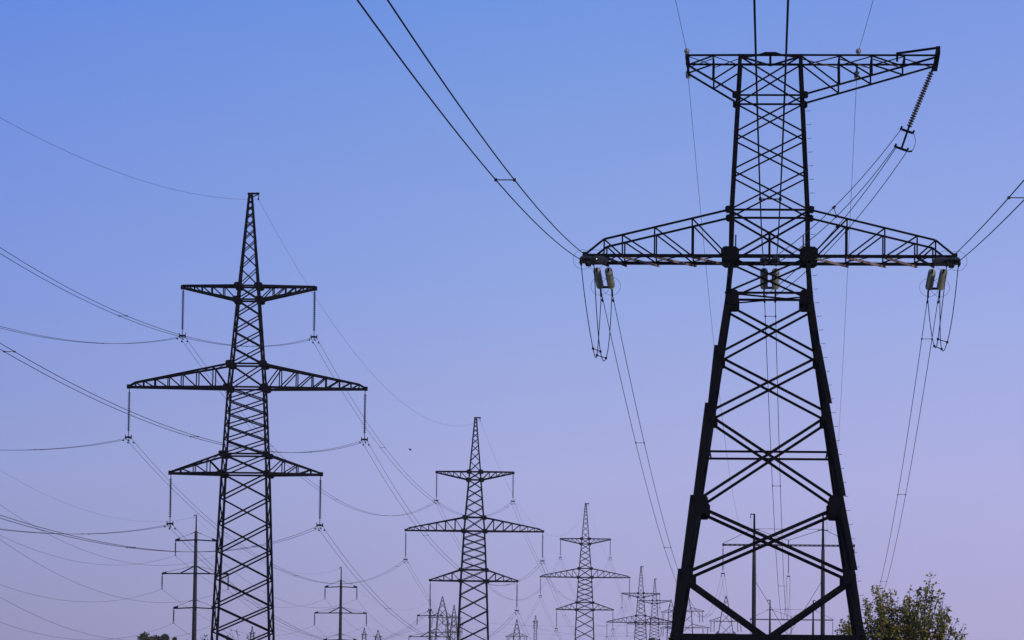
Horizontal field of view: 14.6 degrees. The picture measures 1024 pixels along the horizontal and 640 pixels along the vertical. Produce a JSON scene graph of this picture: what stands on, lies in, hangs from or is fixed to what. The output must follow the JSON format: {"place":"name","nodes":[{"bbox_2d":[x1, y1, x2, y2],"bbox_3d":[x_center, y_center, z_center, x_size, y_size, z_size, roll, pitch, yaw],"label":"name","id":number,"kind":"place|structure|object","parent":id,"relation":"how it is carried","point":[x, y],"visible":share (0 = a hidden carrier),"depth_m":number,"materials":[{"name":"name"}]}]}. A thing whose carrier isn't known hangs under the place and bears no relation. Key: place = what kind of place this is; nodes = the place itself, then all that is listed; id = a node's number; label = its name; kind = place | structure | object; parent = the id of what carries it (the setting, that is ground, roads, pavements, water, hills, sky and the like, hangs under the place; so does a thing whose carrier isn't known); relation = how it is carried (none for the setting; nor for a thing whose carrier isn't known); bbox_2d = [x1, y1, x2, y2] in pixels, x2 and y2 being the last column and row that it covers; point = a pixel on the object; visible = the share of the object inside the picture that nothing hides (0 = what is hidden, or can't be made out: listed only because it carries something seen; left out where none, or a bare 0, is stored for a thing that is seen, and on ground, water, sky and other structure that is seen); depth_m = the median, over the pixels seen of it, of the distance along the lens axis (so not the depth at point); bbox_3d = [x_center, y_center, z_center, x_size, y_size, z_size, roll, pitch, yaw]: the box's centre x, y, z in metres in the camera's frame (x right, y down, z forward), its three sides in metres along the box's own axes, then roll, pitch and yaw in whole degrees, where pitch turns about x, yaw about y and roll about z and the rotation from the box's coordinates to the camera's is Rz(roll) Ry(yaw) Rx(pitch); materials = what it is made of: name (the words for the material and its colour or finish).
{"place":"outdoors","nodes":[
{"label":"outdoors","id":0,"kind":"place"},
{"bbox_2d":[0,0,1023,639],"label":"sky","id":1,"kind":"structure","parent":0,"point":[450,296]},
{"bbox_3d":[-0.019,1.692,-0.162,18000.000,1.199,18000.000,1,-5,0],"label":"ground","id":2,"kind":"structure","parent":0,"visible":0},
{"bbox_2d":[137,631,169,639],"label":"tree","id":3,"kind":"object","parent":2,"relation":"on","point":[153,637],"visible":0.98,"depth_m":518.42,"materials":[{"name":"green plant"}]},
{"bbox_2d":[162,515,228,639],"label":"concrete pole","id":4,"kind":"object","parent":2,"relation":"on","point":[194,607],"visible":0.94,"depth_m":449.06,"materials":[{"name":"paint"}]},
{"bbox_2d":[2,471,193,521],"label":"earth wire","id":5,"kind":"object","parent":4,"relation":"attached to","point":[100,514],"visible":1,"depth_m":392.13,"materials":[{"name":"metal"}]},
{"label":"pole insulator","id":6,"kind":"object","parent":4,"relation":"attached to","visible":0},
{"bbox_2d":[1,540,225,602],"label":"conductor","id":7,"kind":"object","parent":6,"relation":"attached to","point":[102,592],"visible":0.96,"depth_m":369.76,"materials":[{"name":"metal"}]},
{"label":"pole insulator","id":8,"kind":"object","parent":4,"relation":"attached to","visible":0},
{"bbox_2d":[3,623,172,639],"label":"conductor","id":9,"kind":"object","parent":8,"relation":"attached to","point":[77,639],"visible":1,"depth_m":391.08,"materials":[{"name":"metal"}]},
{"bbox_2d":[127,192,367,639],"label":"lattice pylon","id":10,"kind":"object","parent":2,"relation":"on","point":[262,363],"visible":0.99,"depth_m":300.61,"materials":[{"name":"metal"}]},
{"bbox_2d":[1,118,230,198],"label":"earth wire","id":11,"kind":"object","parent":10,"relation":"attached to","point":[110,169],"visible":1,"depth_m":234.63,"materials":[{"name":"metal"}]},
{"bbox_2d":[125,388,131,438],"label":"insulator string","id":12,"kind":"object","parent":10,"relation":"hanging from","point":[128,422],"visible":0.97,"depth_m":300.74,"materials":[{"name":"glass"}]},
{"bbox_2d":[34,438,130,449],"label":"twin conductor","id":13,"kind":"object","parent":12,"relation":"hanging from","point":[83,445],"visible":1,"depth_m":280.11,"materials":[{"name":"metal"}]},
{"bbox_2d":[127,440,405,583],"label":"twin conductor","id":14,"kind":"object","parent":12,"relation":"hanging from","point":[241,544],"visible":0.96,"depth_m":360.58,"materials":[{"name":"metal"}]},
{"bbox_2d":[166,477,173,524],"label":"insulator string","id":15,"kind":"object","parent":10,"relation":"hanging from","point":[170,503],"visible":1,"depth_m":300.09,"materials":[{"name":"glass"}]},
{"bbox_2d":[0,525,170,534],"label":"twin conductor","id":16,"kind":"object","parent":15,"relation":"hanging from","point":[88,534],"visible":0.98,"depth_m":267.92,"materials":[{"name":"metal"}]},
{"bbox_2d":[168,525,430,639],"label":"twin conductor","id":17,"kind":"object","parent":15,"relation":"hanging from","point":[262,607],"visible":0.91,"depth_m":351.14,"materials":[{"name":"metal"}]},
{"bbox_2d":[179,289,185,337],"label":"insulator string","id":18,"kind":"object","parent":10,"relation":"hanging from","point":[182,305],"visible":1,"depth_m":301.50,"materials":[{"name":"grey glass"}]},
{"bbox_2d":[0,326,183,343],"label":"twin conductor","id":19,"kind":"object","parent":18,"relation":"hanging from","point":[87,342],"visible":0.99,"depth_m":259.51,"materials":[{"name":"metal"}]},
{"bbox_2d":[181,339,437,515],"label":"twin conductor","id":20,"kind":"object","parent":18,"relation":"hanging from","point":[284,458],"visible":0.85,"depth_m":364.97,"materials":[{"name":"metal"}]},
{"bbox_2d":[310,290,316,338],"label":"insulator string","id":21,"kind":"object","parent":10,"relation":"hanging from","point":[314,308],"visible":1,"depth_m":301.26,"materials":[{"name":"glass"}]},
{"bbox_2d":[0,247,315,346],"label":"twin conductor","id":22,"kind":"object","parent":21,"relation":"hanging from","point":[133,318],"visible":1,"depth_m":212.07,"materials":[{"name":"metal"}]},
{"bbox_2d":[312,339,512,516],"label":"twin conductor","id":23,"kind":"object","parent":21,"relation":"hanging from","point":[386,449],"visible":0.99,"depth_m":352.96,"materials":[{"name":"metal"}]},
{"bbox_2d":[316,476,322,526],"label":"insulator string","id":24,"kind":"object","parent":10,"relation":"hanging from","point":[320,496],"visible":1,"depth_m":299.87,"materials":[{"name":"glass"}]},
{"bbox_2d":[0,515,321,551],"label":"twin conductor","id":25,"kind":"object","parent":24,"relation":"hanging from","point":[144,548],"visible":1,"depth_m":210.86,"materials":[{"name":"metal"}]},
{"bbox_2d":[318,527,517,639],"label":"twin conductor","id":26,"kind":"object","parent":24,"relation":"hanging from","point":[390,608],"visible":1,"depth_m":335.04,"materials":[{"name":"metal"}]},
{"bbox_2d":[361,394,367,440],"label":"insulator string","id":27,"kind":"object","parent":10,"relation":"hanging from","point":[364,424],"visible":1,"depth_m":300.39,"materials":[{"name":"glass"}]},
{"bbox_2d":[0,343,365,452],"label":"twin conductor","id":28,"kind":"object","parent":27,"relation":"hanging from","point":[194,436],"visible":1,"depth_m":193.85,"materials":[{"name":"metal"}]},
{"bbox_2d":[362,441,543,585],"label":"twin conductor","id":29,"kind":"object","parent":27,"relation":"hanging from","point":[428,535],"visible":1,"depth_m":351.94,"materials":[{"name":"metal"}]},
{"bbox_2d":[263,208,473,425],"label":"earth wire","id":30,"kind":"object","parent":10,"relation":"attached to","point":[347,343],"visible":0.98,"depth_m":370.69,"materials":[{"name":"metal"}]},
{"bbox_2d":[249,626,254,638],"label":"pylon","id":31,"kind":"object","parent":2,"relation":"on","point":[251,633],"visible":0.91,"depth_m":1345.88,"materials":[{"name":"metal"}]},
{"bbox_2d":[314,567,366,639],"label":"concrete pole","id":32,"kind":"object","parent":2,"relation":"on","point":[340,607],"visible":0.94,"depth_m":574.49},
{"bbox_2d":[409,600,450,639],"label":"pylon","id":33,"kind":"object","parent":2,"relation":"on","point":[429,632],"visible":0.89,"depth_m":712.90,"materials":[{"name":"metal"}]},
{"bbox_2d":[428,596,456,639],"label":"pylon","id":34,"kind":"object","parent":2,"relation":"on","point":[448,629],"visible":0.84,"depth_m":977.05,"materials":[{"name":"metal"}]},
{"bbox_2d":[444,605,462,639],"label":"pylon","id":35,"kind":"object","parent":2,"relation":"on","point":[456,624],"visible":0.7,"depth_m":1116.76,"materials":[{"name":"metal"}]},
{"bbox_2d":[404,417,543,639],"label":"lattice pylon","id":36,"kind":"object","parent":2,"relation":"on","point":[468,479],"visible":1,"depth_m":518.35,"materials":[{"name":"metal"}]},
{"bbox_2d":[404,534,406,559],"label":"insulator string","id":37,"kind":"object","parent":36,"relation":"hanging from","point":[405,547],"visible":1,"depth_m":518.65,"materials":[{"name":"paint"}]},
{"bbox_2d":[404,561,534,639],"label":"twin conductor","id":38,"kind":"object","parent":37,"relation":"hanging from","point":[442,615],"visible":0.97,"depth_m":581.65,"materials":[{"name":"metal"}]},
{"bbox_2d":[434,474,437,500],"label":"insulator string","id":39,"kind":"object","parent":36,"relation":"hanging from","point":[436,488],"visible":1,"depth_m":519.32,"materials":[{"name":"glass"}]},
{"bbox_2d":[435,502,558,599],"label":"twin conductor","id":40,"kind":"object","parent":39,"relation":"hanging from","point":[480,575],"visible":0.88,"depth_m":620.24,"materials":[{"name":"metal"}]},
{"bbox_2d":[541,535,543,561],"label":"insulator string","id":41,"kind":"object","parent":36,"relation":"hanging from","point":[542,560],"visible":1,"depth_m":518.30,"materials":[{"name":"paint"}]},
{"bbox_2d":[541,563,624,639],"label":"twin conductor","id":42,"kind":"object","parent":41,"relation":"hanging from","point":[565,614],"visible":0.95,"depth_m":579.41,"materials":[{"name":"metal"}]},
{"bbox_2d":[506,619,527,639],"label":"pylon","id":43,"kind":"object","parent":2,"relation":"on","point":[517,633],"visible":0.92,"depth_m":1046.53,"materials":[{"name":"metal"}]},
{"bbox_2d":[533,615,538,639],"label":"pylon","id":44,"kind":"object","parent":2,"relation":"on","point":[534,625],"visible":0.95,"depth_m":1495.67,"materials":[{"name":"metal"}]},
{"bbox_2d":[540,503,629,639],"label":"lattice pylon","id":45,"kind":"object","parent":2,"relation":"on","point":[579,568],"visible":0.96,"depth_m":798.10,"materials":[{"name":"metal"}]},
{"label":"insulator string","id":46,"kind":"object","parent":45,"relation":"hanging from","visible":0},
{"bbox_2d":[511,502,609,600],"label":"twin conductor","id":47,"kind":"object","parent":46,"relation":"hanging from","point":[542,567],"visible":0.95,"depth_m":595.04,"materials":[{"name":"metal"}]},
{"bbox_2d":[606,566,671,639],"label":"lattice pylon","id":48,"kind":"object","parent":2,"relation":"on","point":[645,616],"visible":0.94,"depth_m":1052.82,"materials":[{"name":"metal"}]},
{"bbox_2d":[627,578,671,639],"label":"lattice pylon","id":49,"kind":"object","parent":2,"relation":"on","point":[652,603],"visible":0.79,"depth_m":1296.54,"materials":[{"name":"metal"}]},
{"bbox_2d":[660,599,673,639],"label":"pylon","id":50,"kind":"object","parent":2,"relation":"on","point":[668,612],"visible":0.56,"depth_m":1146.99,"materials":[{"name":"metal"}]},
{"bbox_2d":[666,599,708,635],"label":"pylon","id":51,"kind":"object","parent":2,"relation":"on","point":[692,624],"visible":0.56,"depth_m":897.29,"materials":[{"name":"metal"}]},
{"bbox_2d":[709,596,741,633],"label":"pylon","id":52,"kind":"object","parent":2,"relation":"on","point":[720,621],"visible":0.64,"depth_m":947.04,"materials":[{"name":"metal"}]},
{"bbox_2d":[582,46,956,639],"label":"strain tower","id":53,"kind":"structure","parent":2,"relation":"on","point":[808,257],"depth_m":149.93,"materials":[{"name":"metal"}]},
{"bbox_2d":[573,250,607,268],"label":"strain insulators","id":54,"kind":"object","parent":53,"relation":"attached to","point":[586,260],"visible":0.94,"depth_m":146.79,"materials":[{"name":"black glass"}]},
{"bbox_2d":[357,0,592,264],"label":"twin conductor","id":55,"kind":"object","parent":54,"relation":"attached to","point":[425,56],"visible":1,"depth_m":73.38,"materials":[{"name":"metal"}]},
{"bbox_2d":[581,266,611,360],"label":"jumper loop","id":56,"kind":"object","parent":54,"relation":"hanging from","point":[600,350],"visible":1,"depth_m":149.53,"materials":[{"name":"metal"}]},
{"bbox_2d":[591,267,620,296],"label":"strain insulators","id":57,"kind":"object","parent":53,"relation":"attached to","point":[599,281],"visible":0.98,"depth_m":154.39,"materials":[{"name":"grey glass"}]},
{"bbox_2d":[760,268,778,297],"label":"strain insulators","id":58,"kind":"object","parent":53,"relation":"attached to","point":[764,287],"visible":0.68,"depth_m":153.98,"materials":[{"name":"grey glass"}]},
{"bbox_2d":[763,298,789,619],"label":"twin conductor","id":59,"kind":"object","parent":58,"relation":"attached to","point":[765,316],"visible":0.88,"depth_m":191.57,"materials":[{"name":"metal"}]},
{"bbox_2d":[760,256,779,264],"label":"strain insulators","id":60,"kind":"object","parent":53,"relation":"attached to","point":[772,260],"visible":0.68,"depth_m":146.35,"materials":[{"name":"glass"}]},
{"bbox_2d":[753,0,788,265],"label":"twin conductor","id":61,"kind":"object","parent":60,"relation":"attached to","point":[785,70],"visible":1,"depth_m":63.93,"materials":[{"name":"metal"}]},
{"bbox_2d":[854,65,858,78],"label":"earth wire insulator","id":62,"kind":"object","parent":53,"relation":"attached to","point":[856,72],"visible":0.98,"depth_m":152.64,"materials":[{"name":"grey glass"}]},
{"bbox_2d":[894,65,933,151],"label":"jumper string","id":63,"kind":"object","parent":53,"relation":"hanging from","point":[923,90],"visible":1,"depth_m":151.24,"materials":[{"name":"brown glass"}]},
{"bbox_2d":[766,130,900,262],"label":"jumper cable","id":64,"kind":"object","parent":63,"relation":"hanging from","point":[834,207],"visible":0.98,"depth_m":148.20,"materials":[{"name":"metal"}]},
{"bbox_2d":[765,148,906,295],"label":"jumper cable","id":65,"kind":"object","parent":63,"relation":"hanging from","point":[848,213],"visible":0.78,"depth_m":152.72,"materials":[{"name":"metal"}]},
{"bbox_2d":[920,268,949,297],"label":"strain insulators","id":66,"kind":"object","parent":53,"relation":"attached to","point":[930,280],"visible":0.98,"depth_m":153.57,"materials":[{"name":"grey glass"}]},
{"bbox_2d":[858,298,938,618],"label":"twin conductor","id":67,"kind":"object","parent":66,"relation":"attached to","point":[927,301],"visible":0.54,"depth_m":190.72,"materials":[{"name":"metal"}]},
{"bbox_2d":[933,251,966,270],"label":"strain insulators","id":68,"kind":"object","parent":53,"relation":"attached to","point":[939,261],"visible":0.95,"depth_m":145.97,"materials":[{"name":"black glass"}]},
{"bbox_2d":[927,267,958,350],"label":"jumper loop","id":69,"kind":"object","parent":68,"relation":"hanging from","point":[941,348],"visible":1,"depth_m":148.39,"materials":[{"name":"metal"}]},
{"bbox_2d":[946,180,1023,265],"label":"twin conductor","id":70,"kind":"object","parent":68,"relation":"attached to","point":[959,263],"visible":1,"depth_m":113.18,"materials":[{"name":"metal"}]},
{"bbox_2d":[722,514,854,634],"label":"portal pylon","id":71,"kind":"object","parent":2,"relation":"on","point":[822,626],"visible":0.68,"depth_m":537.09,"materials":[{"name":"metal"}]},
{"bbox_2d":[688,79,738,521],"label":"earth wire","id":72,"kind":"object","parent":71,"relation":"attached to","point":[704,252],"visible":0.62,"depth_m":185.09,"materials":[{"name":"metal"}]},
{"bbox_2d":[827,81,856,532],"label":"earth wire","id":73,"kind":"object","parent":71,"relation":"attached to","point":[848,253],"visible":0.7,"depth_m":188.23,"materials":[{"name":"metal"}]},
{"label":"insulator string","id":74,"kind":"object","parent":71,"relation":"hanging from","visible":0},
{"bbox_2d":[601,296,724,616],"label":"twin conductor","id":75,"kind":"object","parent":74,"relation":"hanging from","point":[602,300],"visible":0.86,"depth_m":191.50,"materials":[{"name":"metal"}]},
{"bbox_2d":[750,600,832,634],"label":"portal pylon","id":76,"kind":"object","parent":2,"relation":"on","point":[813,619],"visible":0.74,"depth_m":855.75,"materials":[{"name":"metal"}]},
{"bbox_2d":[834,615,863,634],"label":"bush","id":77,"kind":"object","parent":2,"relation":"on","point":[848,631],"visible":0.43,"depth_m":171.36,"materials":[{"name":"green plant"}]},
{"bbox_2d":[862,573,968,639],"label":"bush","id":78,"kind":"object","parent":2,"relation":"on","point":[886,628],"visible":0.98,"depth_m":166.99,"materials":[{"name":"green plant"}]},
{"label":"pole insulator","id":79,"kind":"object","parent":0,"visible":0},
{"bbox_2d":[0,597,208,639],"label":"conductor","id":80,"kind":"object","parent":79,"relation":"attached to","point":[94,635],"visible":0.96,"depth_m":370.41,"materials":[{"name":"metal"}]},
{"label":"pole insulator","id":81,"kind":"object","parent":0,"visible":0},
{"bbox_2d":[0,535,168,564],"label":"conductor","id":82,"kind":"object","parent":81,"relation":"attached to","point":[72,560],"visible":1,"depth_m":383.98,"materials":[{"name":"metal"}]},
{"bbox_2d":[176,556,323,607],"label":"conductor","id":83,"kind":"object","parent":81,"relation":"attached to","point":[256,603],"visible":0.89,"depth_m":516.81,"materials":[{"name":"metal"}]},
{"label":"pole insulator","id":84,"kind":"object","parent":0,"visible":0},
{"bbox_2d":[2,506,213,565],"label":"conductor","id":85,"kind":"object","parent":84,"relation":"attached to","point":[105,557],"visible":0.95,"depth_m":386.11,"materials":[{"name":"metal"}]},
{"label":"pole insulator","id":86,"kind":"object","parent":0,"visible":0},
{"bbox_2d":[0,584,160,601],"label":"conductor","id":87,"kind":"object","parent":86,"relation":"attached to","point":[77,601],"visible":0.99,"depth_m":393.19,"materials":[{"name":"metal"}]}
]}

